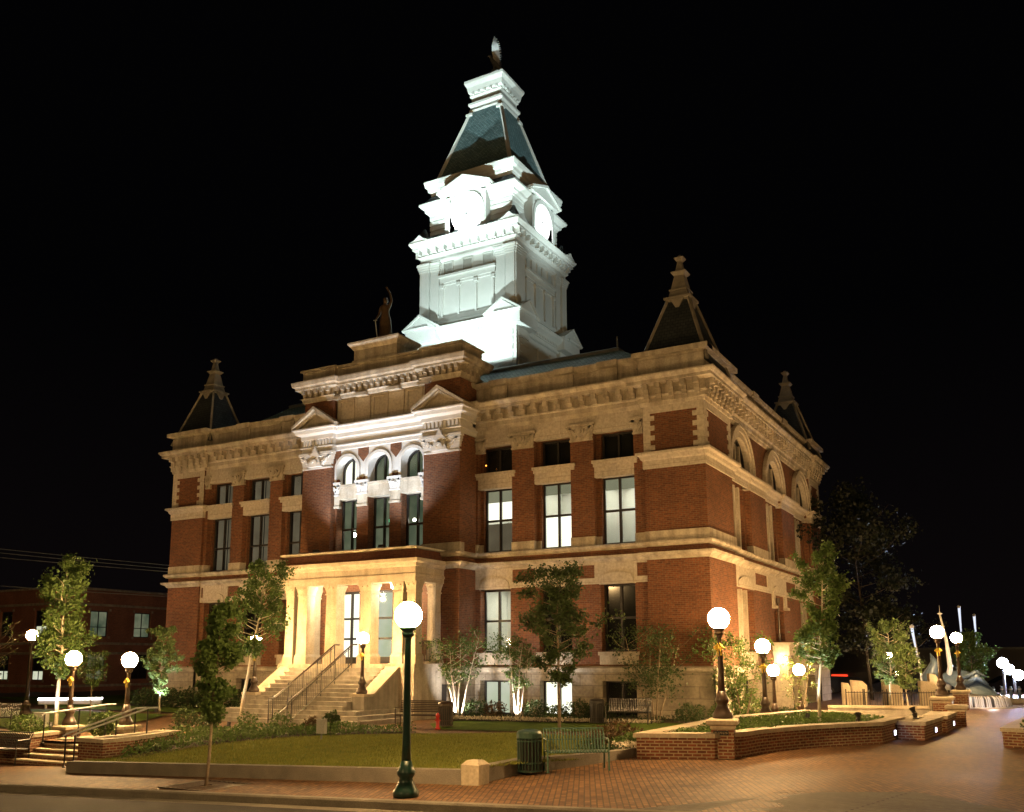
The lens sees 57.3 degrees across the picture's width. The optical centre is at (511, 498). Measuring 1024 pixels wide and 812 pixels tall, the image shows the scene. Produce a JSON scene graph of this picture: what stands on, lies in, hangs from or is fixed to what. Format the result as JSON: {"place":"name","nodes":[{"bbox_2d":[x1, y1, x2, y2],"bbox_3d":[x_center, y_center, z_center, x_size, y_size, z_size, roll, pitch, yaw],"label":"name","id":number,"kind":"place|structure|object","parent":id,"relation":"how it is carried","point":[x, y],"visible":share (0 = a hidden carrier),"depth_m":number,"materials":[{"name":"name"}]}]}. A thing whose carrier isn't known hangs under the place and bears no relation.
{"place":"outdoors","nodes":[
{"label":"outdoors","id":0,"kind":"place"},
{"bbox_2d":[0,709,168,731],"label":"lawn","id":1,"kind":"structure","parent":0,"point":[84,715],"depth_m":39.35,"materials":[{"name":"plant"}]},
{"bbox_2d":[19,630,36,714],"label":"globe lamp","id":2,"kind":"object","parent":1,"relation":"on","point":[26,704],"visible":0.93,"depth_m":41.23,"materials":[{"name":"brown metal"}]},
{"bbox_2d":[29,553,102,725],"bbox_3d":[-15.730,4.991,32.718,1.998,6.222,3.054,-2,-10,8],"label":"tree","id":3,"kind":"object","parent":1,"relation":"on","point":[52,637],"visible":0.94,"depth_m":32.51,"materials":[{"name":"green plant"}]},
{"bbox_2d":[76,649,111,715],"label":"tree","id":4,"kind":"object","parent":1,"relation":"on","point":[94,670],"visible":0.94,"depth_m":40.03,"materials":[{"name":"green plant"}]},
{"bbox_2d":[87,710,118,735],"bbox_3d":[-12.069,6.676,27.722,0.878,0.860,0.891,-6,-11,29],"label":"shrub","id":5,"kind":"object","parent":1,"relation":"on","point":[110,727],"visible":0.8,"depth_m":27.60,"materials":[{"name":"green plant"}]},
{"bbox_2d":[0,695,201,712],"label":"lawn","id":6,"kind":"structure","parent":0,"point":[111,699],"depth_m":53.16,"materials":[{"name":"plant"}]},
{"bbox_2d":[38,698,102,708],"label":"bench","id":7,"kind":"object","parent":6,"relation":"on","point":[43,701],"visible":0.79,"depth_m":46.65,"materials":[{"name":"stone"}]},
{"bbox_2d":[112,724,141,734],"bbox_3d":[-12.068,7.444,29.219,0.700,0.785,0.700,-6,-11,29],"label":"bench","id":8,"kind":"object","parent":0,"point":[122,729],"depth_m":29.01,"materials":[{"name":"stone"}]},
{"bbox_2d":[118,652,137,724],"bbox_3d":[-12.074,5.963,29.475,0.480,2.230,0.473,-6,-11,29],"label":"globe lamp","id":9,"kind":"object","parent":8,"relation":"on","point":[129,661],"visible":0.94,"depth_m":29.41,"materials":[{"name":"white metal"}]},
{"bbox_2d":[0,794,350,811],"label":"road","id":10,"kind":"structure","parent":0,"point":[18,803],"depth_m":17.59,"materials":[{"name":"grey asphalt"}]},
{"bbox_2d":[0,791,424,811],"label":"gutter","id":11,"kind":"object","parent":10,"relation":"on","point":[215,803],"visible":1,"depth_m":17.66,"materials":[{"name":"concrete"}]},
{"bbox_2d":[10,744,353,811],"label":"ground","id":12,"kind":"structure","parent":0,"point":[190,803],"depth_m":21.69,"materials":[{"name":"concrete"}]},
{"bbox_2d":[0,730,62,762],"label":"brick retaining wall","id":13,"kind":"structure","parent":12,"relation":"on","point":[7,756],"depth_m":27.78,"materials":[{"name":"brick"}]},
{"bbox_2d":[51,724,85,736],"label":"brick pier","id":14,"kind":"structure","parent":13,"relation":"on","point":[66,728],"depth_m":28.98,"materials":[{"name":"stone"}]},
{"bbox_2d":[61,651,81,724],"bbox_3d":[-13.823,5.937,29.431,0.480,2.280,0.473,-6,-11,29],"label":"globe lamp","id":15,"kind":"object","parent":14,"relation":"on","point":[73,660],"visible":0.98,"depth_m":29.36,"materials":[{"name":"white metal"}]},
{"bbox_2d":[0,586,167,692],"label":"brick office","id":16,"kind":"structure","parent":12,"relation":"on","point":[120,623],"depth_m":77.88,"materials":[{"name":"brick"}]},
{"bbox_2d":[89,608,111,638],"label":"window","id":17,"kind":"structure","parent":16,"relation":"in","point":[98,621],"depth_m":77.62,"materials":[{"name":"grey glass"}]},
{"bbox_2d":[131,610,153,639],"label":"window","id":18,"kind":"structure","parent":16,"relation":"in","point":[142,620],"depth_m":81.22,"materials":[{"name":"grey glass"}]},
{"bbox_2d":[76,730,180,760],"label":"brick retaining wall","id":19,"kind":"structure","parent":12,"relation":"on","point":[102,747],"depth_m":25.13,"materials":[{"name":"brown brick"}]},
{"bbox_2d":[830,647,1023,681],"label":"warehouse","id":20,"kind":"structure","parent":12,"relation":"on","point":[848,662],"depth_m":87.27,"materials":[{"name":"grey metal"}]},
{"bbox_2d":[77,732,612,768],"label":"lawn","id":21,"kind":"structure","parent":0,"point":[345,748],"depth_m":24.20,"materials":[{"name":"plant"}]},
{"bbox_2d":[117,730,415,759],"bbox_3d":[-8.124,7.387,28.795,9.808,0.178,5.184,9,-13,-42],"label":"planting bed","id":22,"kind":"object","parent":21,"relation":"on","point":[206,743],"visible":0.28,"depth_m":27.90,"materials":[{"name":"plant"}]},
{"bbox_2d":[120,721,415,758],"bbox_3d":[-8.093,7.221,28.856,9.667,0.539,5.161,9,-13,-42],"label":"ground cover","id":23,"kind":"object","parent":22,"relation":"on","point":[270,730],"visible":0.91,"depth_m":28.44,"materials":[{"name":"green plant"}]},
{"bbox_2d":[516,729,541,772],"bbox_3d":[0.371,5.243,19.549,0.540,0.850,0.535,-6,-11,29],"label":"litter bin","id":24,"kind":"object","parent":21,"relation":"on","point":[529,745],"visible":0.98,"depth_m":19.36,"materials":[{"name":"green metal"}]},
{"bbox_2d":[0,756,1023,811],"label":"brick sidewalk","id":25,"kind":"structure","parent":0,"point":[631,783],"depth_m":17.49,"materials":[{"name":"brown brick"}]},
{"bbox_2d":[0,731,33,764],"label":"bench","id":26,"kind":"object","parent":25,"relation":"on","point":[15,748],"visible":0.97,"depth_m":27.18,"materials":[{"name":"black paint"}]},
{"bbox_2d":[12,735,194,765],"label":"sidewalk steps","id":27,"kind":"structure","parent":25,"relation":"on","point":[50,754],"depth_m":26.83,"materials":[{"name":"concrete"}]},
{"bbox_2d":[157,780,251,790],"bbox_3d":[-6.305,5.906,19.293,1.320,0.025,1.320,-6,-11,29],"label":"tree grate","id":28,"kind":"object","parent":25,"relation":"on","point":[196,785],"visible":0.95,"depth_m":19.26,"materials":[{"name":"brown metal"}]},
{"bbox_2d":[185,596,245,785],"bbox_3d":[-6.271,4.077,19.669,1.458,4.064,1.344,-6,-11,29],"label":"tree","id":29,"kind":"object","parent":25,"relation":"on","point":[217,649],"visible":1,"depth_m":19.61,"materials":[{"name":"green plant"}]},
{"bbox_2d":[66,761,460,784],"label":"retaining wall","id":30,"kind":"structure","parent":25,"relation":"on","point":[449,776],"depth_m":20.34,"materials":[{"name":"concrete"}]},
{"bbox_2d":[0,783,690,811],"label":"kerb","id":31,"kind":"structure","parent":25,"relation":"on","point":[392,804],"depth_m":16.80,"materials":[{"name":"concrete"}]},
{"bbox_2d":[393,602,421,798],"bbox_3d":[-1.858,3.540,16.666,0.490,3.400,0.483,-6,-11,29],"label":"globe lamp","id":32,"kind":"object","parent":25,"relation":"on","point":[408,616],"visible":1,"depth_m":16.59,"materials":[{"name":"metal"}]},
{"bbox_2d":[461,759,488,785],"bbox_3d":[-0.701,5.342,18.014,0.400,0.620,0.400,-6,-11,29],"label":"stone post","id":33,"kind":"object","parent":25,"relation":"on","point":[474,772],"visible":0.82,"depth_m":17.89,"materials":[{"name":"stone"}]},
{"bbox_2d":[489,747,636,780],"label":"retaining wall","id":34,"kind":"structure","parent":25,"relation":"on","point":[496,772],"depth_m":20.36,"materials":[{"name":"concrete"}]},
{"bbox_2d":[543,727,609,772],"bbox_3d":[1.365,5.328,19.900,1.370,0.877,0.653,1,-10,-7],"label":"bench","id":35,"kind":"object","parent":25,"relation":"on","point":[572,751],"visible":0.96,"depth_m":20.10,"materials":[{"name":"green metal"}]},
{"bbox_2d":[706,717,739,758],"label":"brick pier","id":36,"kind":"structure","parent":25,"relation":"on","point":[724,729],"depth_m":21.20,"materials":[{"name":"brown brick"}]},
{"bbox_2d":[708,608,732,718],"bbox_3d":[4.847,3.800,21.754,0.500,2.530,0.493,-6,-11,29],"label":"globe lamp","id":37,"kind":"object","parent":36,"relation":"on","point":[718,619],"visible":1,"depth_m":21.68,"materials":[{"name":"white glass"}]},
{"bbox_2d":[0,689,1023,769],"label":"brick plaza","id":38,"kind":"structure","parent":0,"point":[977,742],"depth_m":25.41,"materials":[{"name":"brown brick"}]},
{"bbox_2d":[4,713,48,731],"bbox_3d":[-15.098,7.067,29.332,1.217,0.747,1.284,-6,-11,29],"label":"shrub","id":39,"kind":"object","parent":38,"relation":"on","point":[23,723],"visible":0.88,"depth_m":29.18,"materials":[{"name":"green plant"}]},
{"bbox_2d":[139,624,184,713],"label":"tree","id":40,"kind":"object","parent":38,"relation":"on","point":[160,679],"visible":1,"depth_m":41.69,"materials":[{"name":"green plant"}]},
{"bbox_2d":[171,704,199,729],"bbox_3d":[-11.185,7.479,32.073,0.968,0.932,0.885,1,-10,-7],"label":"shrub","id":41,"kind":"object","parent":38,"relation":"on","point":[180,717],"visible":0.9,"depth_m":31.97,"materials":[{"name":"green plant"}]},
{"bbox_2d":[221,558,300,727],"bbox_3d":[-8.859,5.199,33.618,3.212,6.196,2.880,-6,-11,29],"label":"tree","id":42,"kind":"object","parent":38,"relation":"on","point":[255,604],"visible":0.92,"depth_m":33.51,"materials":[{"name":"green plant"}]},
{"bbox_2d":[158,68,831,725],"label":"courthouse","id":43,"kind":"structure","parent":38,"relation":"on","point":[474,440],"depth_m":41.12,"materials":[{"name":"brick"}]},
{"bbox_2d":[213,518,231,570],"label":"window","id":44,"kind":"structure","parent":43,"relation":"in","point":[224,530],"depth_m":49.18,"materials":[{"name":"grey glass"}]},
{"bbox_2d":[248,514,268,568],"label":"window","id":45,"kind":"structure","parent":43,"relation":"in","point":[261,522],"depth_m":47.97,"materials":[{"name":"grey glass"}]},
{"bbox_2d":[251,478,270,499],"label":"window","id":46,"kind":"structure","parent":43,"relation":"in","point":[262,490],"depth_m":48.40,"materials":[{"name":"grey glass"}]},
{"bbox_2d":[289,511,301,554],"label":"window","id":47,"kind":"structure","parent":43,"relation":"in","point":[296,543],"depth_m":46.80,"materials":[{"name":"grey glass"}]},
{"bbox_2d":[267,644,339,722],"bbox_3d":[-8.276,7.320,37.569,0.064,3.007,4.072,-6,-11,29],"label":"stair railing","id":48,"kind":"object","parent":43,"relation":"attached to","point":[297,677],"visible":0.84,"depth_m":37.45,"materials":[{"name":"brown metal"}]},
{"bbox_2d":[286,644,356,721],"bbox_3d":[-7.457,7.238,37.114,0.064,3.007,4.072,-6,-11,29],"label":"stair railing","id":49,"kind":"object","parent":43,"relation":"on","point":[321,672],"visible":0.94,"depth_m":37.02,"materials":[{"name":"brown metal"}]},
{"bbox_2d":[341,500,356,550],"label":"window","id":50,"kind":"structure","parent":43,"relation":"in","point":[349,515],"depth_m":43.85,"materials":[{"name":"grey glass"}]},
{"bbox_2d":[344,592,359,663],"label":"door","id":51,"kind":"structure","parent":43,"relation":"in","point":[352,599],"depth_m":43.14,"materials":[{"name":"white glass"}]},
{"bbox_2d":[356,632,368,693],"bbox_3d":[-5.743,6.317,36.066,0.460,2.331,0.453,-6,-11,29],"label":"globe lamp","id":52,"kind":"object","parent":43,"relation":"on","point":[362,638],"visible":1,"depth_m":36.00,"materials":[{"name":"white metal"}]},
{"bbox_2d":[373,497,389,547],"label":"window","id":53,"kind":"structure","parent":43,"relation":"in","point":[381,505],"depth_m":42.96,"materials":[{"name":"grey glass"}]},
{"bbox_2d":[373,287,392,336],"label":"statue","id":54,"kind":"object","parent":43,"relation":"on","point":[385,327],"visible":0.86,"depth_m":44.41,"materials":[{"name":"brown metal"}]},
{"bbox_2d":[378,590,392,662],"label":"door","id":55,"kind":"structure","parent":43,"relation":"in","point":[385,596],"depth_m":42.24,"materials":[{"name":"white glass"}]},
{"bbox_2d":[406,493,422,545],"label":"window","id":56,"kind":"structure","parent":43,"relation":"in","point":[414,504],"depth_m":42.05,"materials":[{"name":"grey glass"}]},
{"bbox_2d":[407,450,422,476],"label":"window","id":57,"kind":"structure","parent":43,"relation":"in","point":[414,465],"depth_m":42.44,"materials":[{"name":"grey glass"}]},
{"bbox_2d":[484,680,509,713],"bbox_3d":[-0.460,8.363,39.532,1.656,1.400,0.320,-6,-11,29],"label":"window","id":58,"kind":"structure","parent":43,"relation":"in","point":[494,690],"depth_m":39.72,"materials":[{"name":"white glass"}]},
{"bbox_2d":[485,590,510,652],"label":"window","id":59,"kind":"structure","parent":43,"relation":"in","point":[497,602],"depth_m":42.33,"materials":[{"name":"beige glass"}]},
{"bbox_2d":[486,447,511,472],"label":"window","id":60,"kind":"structure","parent":43,"relation":"in","point":[500,459],"depth_m":41.57,"materials":[{"name":"black glass"}]},
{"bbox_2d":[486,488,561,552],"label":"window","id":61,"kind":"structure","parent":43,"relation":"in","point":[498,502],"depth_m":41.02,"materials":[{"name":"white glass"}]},
{"bbox_2d":[543,439,569,465],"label":"window","id":62,"kind":"structure","parent":43,"relation":"in","point":[554,452],"depth_m":40.20,"materials":[{"name":"black glass"}]},
{"bbox_2d":[543,587,571,651],"bbox_3d":[2.035,4.994,38.739,1.702,2.650,0.320,-6,-11,29],"label":"window","id":63,"kind":"structure","parent":43,"relation":"in","point":[546,598],"depth_m":38.93,"materials":[{"name":"brown glass"}]},
{"bbox_2d":[544,681,571,714],"bbox_3d":[2.023,8.115,38.155,1.656,1.400,0.320,-6,-11,29],"label":"window","id":64,"kind":"structure","parent":43,"relation":"in","point":[550,692],"depth_m":38.39,"materials":[{"name":"white glass"}]},
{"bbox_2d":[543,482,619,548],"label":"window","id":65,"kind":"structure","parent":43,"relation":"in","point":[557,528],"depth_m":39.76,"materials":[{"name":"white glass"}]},
{"bbox_2d":[602,431,633,458],"bbox_3d":[4.479,-2.121,38.673,1.679,1.190,0.320,-6,-11,29],"label":"window","id":66,"kind":"structure","parent":43,"relation":"in","point":[615,445],"depth_m":38.83,"materials":[{"name":"black glass"}]},
{"bbox_2d":[603,475,635,543],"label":"window","id":67,"kind":"structure","parent":43,"relation":"in","point":[625,485],"depth_m":38.62,"materials":[{"name":"beige glass"}]},
{"bbox_2d":[604,584,636,651],"bbox_3d":[4.457,4.752,37.395,1.702,2.650,0.320,-6,-11,29],"label":"window","id":68,"kind":"structure","parent":43,"relation":"in","point":[622,597],"depth_m":37.57,"materials":[{"name":"glass"}]},
{"bbox_2d":[606,681,637,717],"bbox_3d":[4.445,7.873,36.811,1.656,1.400,0.320,-6,-11,29],"label":"window","id":69,"kind":"structure","parent":43,"relation":"in","point":[612,691],"depth_m":37.00,"materials":[{"name":"black glass"}]},
{"bbox_2d":[512,560,625,732],"bbox_3d":[1.919,4.779,30.230,3.756,5.718,2.929,-6,-11,29],"label":"tree","id":70,"kind":"object","parent":38,"relation":"on","point":[553,608],"visible":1,"depth_m":30.08,"materials":[{"name":"green plant"}]},
{"bbox_2d":[584,719,643,745],"bbox_3d":[2.637,5.950,23.623,1.635,0.788,1.392,0,-10,-1],"label":"shrub","id":71,"kind":"object","parent":38,"relation":"on","point":[611,727],"visible":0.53,"depth_m":23.49,"materials":[{"name":"green plant"}]},
{"bbox_2d":[453,708,817,722],"bbox_3d":[5.324,8.952,38.989,12.200,0.100,11.900,-6,-11,29],"label":"planting bed","id":72,"kind":"object","parent":38,"relation":"on","point":[667,721],"visible":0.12,"depth_m":35.16,"materials":[{"name":"plant"}]},
{"bbox_2d":[414,617,507,717],"bbox_3d":[-1.995,6.915,37.935,3.812,4.142,4.091,-1,-10,3],"label":"tree","id":73,"kind":"object","parent":72,"relation":"on","point":[446,669],"visible":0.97,"depth_m":37.71,"materials":[{"name":"green plant"}]},
{"bbox_2d":[486,628,537,718],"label":"tree","id":74,"kind":"object","parent":72,"relation":"on","point":[511,672],"visible":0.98,"depth_m":36.66,"materials":[{"name":"green plant"}]},
{"bbox_2d":[453,705,810,722],"bbox_3d":[5.256,8.775,38.554,11.897,0.384,10.811,-6,-11,29],"label":"ground cover","id":75,"kind":"object","parent":72,"relation":"on","point":[685,718],"visible":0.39,"depth_m":35.14,"materials":[{"name":"green plant"}]},
{"bbox_2d":[601,614,711,720],"bbox_3d":[5.197,6.258,34.062,3.382,4.057,3.484,7,-12,-35],"label":"tree","id":76,"kind":"object","parent":72,"relation":"on","point":[650,679],"visible":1,"depth_m":34.06,"materials":[{"name":"green plant"}]},
{"bbox_2d":[673,702,705,720],"bbox_3d":[6.415,7.736,33.773,1.192,0.834,1.236,-6,-11,29],"label":"shrub","id":77,"kind":"object","parent":72,"relation":"on","point":[686,706],"visible":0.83,"depth_m":33.63,"materials":[{"name":"green plant"}]},
{"bbox_2d":[690,631,774,714],"bbox_3d":[7.849,6.381,33.274,2.757,3.526,2.885,4,-11,-24],"label":"tree","id":78,"kind":"object","parent":72,"relation":"on","point":[731,691],"visible":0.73,"depth_m":32.97,"materials":[{"name":"green plant"}]},
{"bbox_2d":[633,709,904,758],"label":"brick planter wall","id":79,"kind":"structure","parent":38,"relation":"on","point":[658,743],"depth_m":22.92,"materials":[{"name":"brown brick"}]},
{"bbox_2d":[755,639,771,712],"bbox_3d":[8.212,5.809,30.481,0.480,2.480,0.473,-6,-11,29],"label":"globe lamp","id":80,"kind":"object","parent":79,"relation":"on","point":[762,646],"visible":0.94,"depth_m":30.43,"materials":[{"name":"white metal"}]},
{"bbox_2d":[776,646,817,709],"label":"tree","id":81,"kind":"object","parent":38,"relation":"on","point":[804,678],"visible":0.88,"depth_m":35.57,"materials":[{"name":"green plant"}]},
{"bbox_2d":[830,676,881,692],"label":"parked car","id":82,"kind":"object","parent":38,"relation":"on","point":[836,681],"visible":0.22,"depth_m":64.46,"materials":[{"name":"paint"}]},
{"bbox_2d":[796,477,927,699],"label":"tree","id":83,"kind":"object","parent":38,"relation":"on","point":[843,524],"visible":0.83,"depth_m":52.23,"materials":[{"name":"green plant"}]},
{"bbox_2d":[828,705,928,715],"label":"seat wall","id":84,"kind":"structure","parent":38,"relation":"on","point":[899,710],"depth_m":36.92,"materials":[{"name":"concrete"}]},
{"bbox_2d":[862,617,912,684],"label":"tree","id":85,"kind":"object","parent":38,"relation":"on","point":[900,635],"visible":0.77,"depth_m":39.45,"materials":[{"name":"green plant"}]},
{"bbox_2d":[853,601,948,683],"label":"tree","id":86,"kind":"object","parent":38,"relation":"on","point":[904,613],"visible":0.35,"depth_m":53.41,"materials":[{"name":"green plant"}]},
{"bbox_2d":[888,643,925,704],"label":"tree","id":87,"kind":"object","parent":38,"relation":"on","point":[899,659],"visible":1,"depth_m":37.51,"materials":[{"name":"green plant"}]},
{"bbox_2d":[895,715,942,740],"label":"brick planter wall","id":88,"kind":"structure","parent":38,"relation":"on","point":[910,728],"depth_m":26.12,"materials":[{"name":"brown brick"}]},
{"bbox_2d":[918,681,935,710],"bbox_3d":[17.696,8.451,39.862,0.780,1.400,0.480,-1,-10,5],"label":"stone tablet","id":89,"kind":"object","parent":38,"relation":"on","point":[925,686],"visible":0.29,"depth_m":39.75,"materials":[{"name":"stone"}]},
{"bbox_2d":[922,711,956,732],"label":"brick planter wall","id":90,"kind":"structure","parent":38,"relation":"on","point":[948,718],"depth_m":29.23,"materials":[{"name":"brick"}]},
{"bbox_2d":[929,696,954,710],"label":"brick pier","id":91,"kind":"structure","parent":38,"relation":"on","point":[939,703],"depth_m":33.57,"materials":[{"name":"brick"}]},
{"bbox_2d":[930,626,948,695],"bbox_3d":[15.550,5.890,34.074,0.480,2.530,0.473,-6,-11,29],"label":"globe lamp","id":92,"kind":"object","parent":91,"relation":"on","point":[936,633],"visible":1,"depth_m":34.01,"materials":[{"name":"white metal"}]},
{"bbox_2d":[944,704,968,726],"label":"brick pier","id":93,"kind":"structure","parent":38,"relation":"on","point":[961,710],"depth_m":31.05,"materials":[{"name":"brick"}]},
{"bbox_2d":[950,690,970,709],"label":"brick pier","id":94,"kind":"structure","parent":38,"relation":"on","point":[961,696],"depth_m":41.36,"materials":[{"name":"brick"}]},
{"bbox_2d":[950,633,965,689],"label":"globe lamp","id":95,"kind":"object","parent":94,"relation":"on","point":[956,638],"visible":1,"depth_m":41.84,"materials":[{"name":"white metal"}]},
{"bbox_2d":[915,693,1022,708],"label":"fountain","id":96,"kind":"object","parent":38,"relation":"on","point":[998,701],"visible":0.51,"depth_m":43.01,"materials":[{"name":"concrete"}]},
{"bbox_2d":[921,608,997,694],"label":"sculpture","id":97,"kind":"object","parent":96,"relation":"on","point":[974,682],"visible":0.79,"depth_m":45.07,"materials":[{"name":"grey metal"}]},
{"bbox_2d":[950,627,999,678],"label":"tree","id":98,"kind":"object","parent":38,"relation":"on","point":[969,638],"visible":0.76,"depth_m":54.21,"materials":[{"name":"green plant"}]},
{"bbox_2d":[1000,717,1023,747],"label":"brick planter wall","id":99,"kind":"structure","parent":38,"relation":"on","point":[1013,734],"depth_m":23.67,"materials":[{"name":"brick"}]},
{"bbox_2d":[0,0,1023,648],"label":"sky","id":100,"kind":"structure","parent":0,"point":[185,185],"materials":[{"name":"black"}]},
{"bbox_2d":[431,720,684,732],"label":"lawn","id":101,"kind":"structure","parent":0,"point":[490,725],"depth_m":32.87,"materials":[{"name":"green plant"}]},
{"bbox_2d":[395,700,443,726],"bbox_3d":[-3.241,7.553,32.918,1.670,0.906,0.605,-3,-10,15],"label":"bench","id":102,"kind":"object","parent":101,"relation":"on","point":[420,706],"visible":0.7,"depth_m":33.13,"materials":[{"name":"wood"}]},
{"bbox_2d":[438,701,453,725],"bbox_3d":[-2.311,7.520,32.827,0.540,0.850,0.535,-6,-11,29],"label":"litter bin","id":103,"kind":"object","parent":101,"relation":"on","point":[446,713],"visible":0.92,"depth_m":32.63,"materials":[{"name":"brown metal"}]},
{"bbox_2d":[453,715,660,722],"bbox_3d":[1.406,8.186,34.789,8.455,0.199,0.889,-4,-11,21],"label":"flower border","id":104,"kind":"object","parent":101,"relation":"on","point":[570,719],"visible":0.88,"depth_m":34.85,"materials":[{"name":"green plant"}]},
{"bbox_2d":[589,698,603,722],"bbox_3d":[3.055,7.591,33.590,0.540,0.850,0.535,-6,-11,29],"label":"litter bin","id":105,"kind":"object","parent":101,"relation":"on","point":[596,710],"visible":1,"depth_m":33.40,"materials":[{"name":"metal"}]},
{"bbox_2d":[605,698,651,724],"bbox_3d":[4.114,7.473,32.948,1.570,0.877,0.653,-4,-11,21],"label":"bench","id":106,"kind":"object","parent":101,"relation":"on","point":[631,711],"visible":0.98,"depth_m":33.06,"materials":[{"name":"black paint"}]},
{"bbox_2d":[636,792,1017,811],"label":"kerb ramp","id":107,"kind":"structure","parent":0,"point":[865,802],"depth_m":14.03,"materials":[{"name":"concrete"}]},
{"label":"planting bed","id":108,"kind":"structure","parent":0,"visible":0},
{"bbox_2d":[663,710,883,731],"bbox_3d":[7.760,6.133,25.635,3.801,0.267,11.029,-6,-11,29],"label":"ground cover","id":109,"kind":"object","parent":108,"relation":"on","point":[775,720],"visible":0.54,"depth_m":26.34,"materials":[{"name":"green plant"}]},
{"bbox_2d":[787,539,854,720],"bbox_3d":[9.225,3.911,27.793,2.078,5.561,1.740,8,-13,-38],"label":"tree","id":110,"kind":"object","parent":108,"relation":"on","point":[825,630],"visible":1,"depth_m":27.78,"materials":[{"name":"green plant"}]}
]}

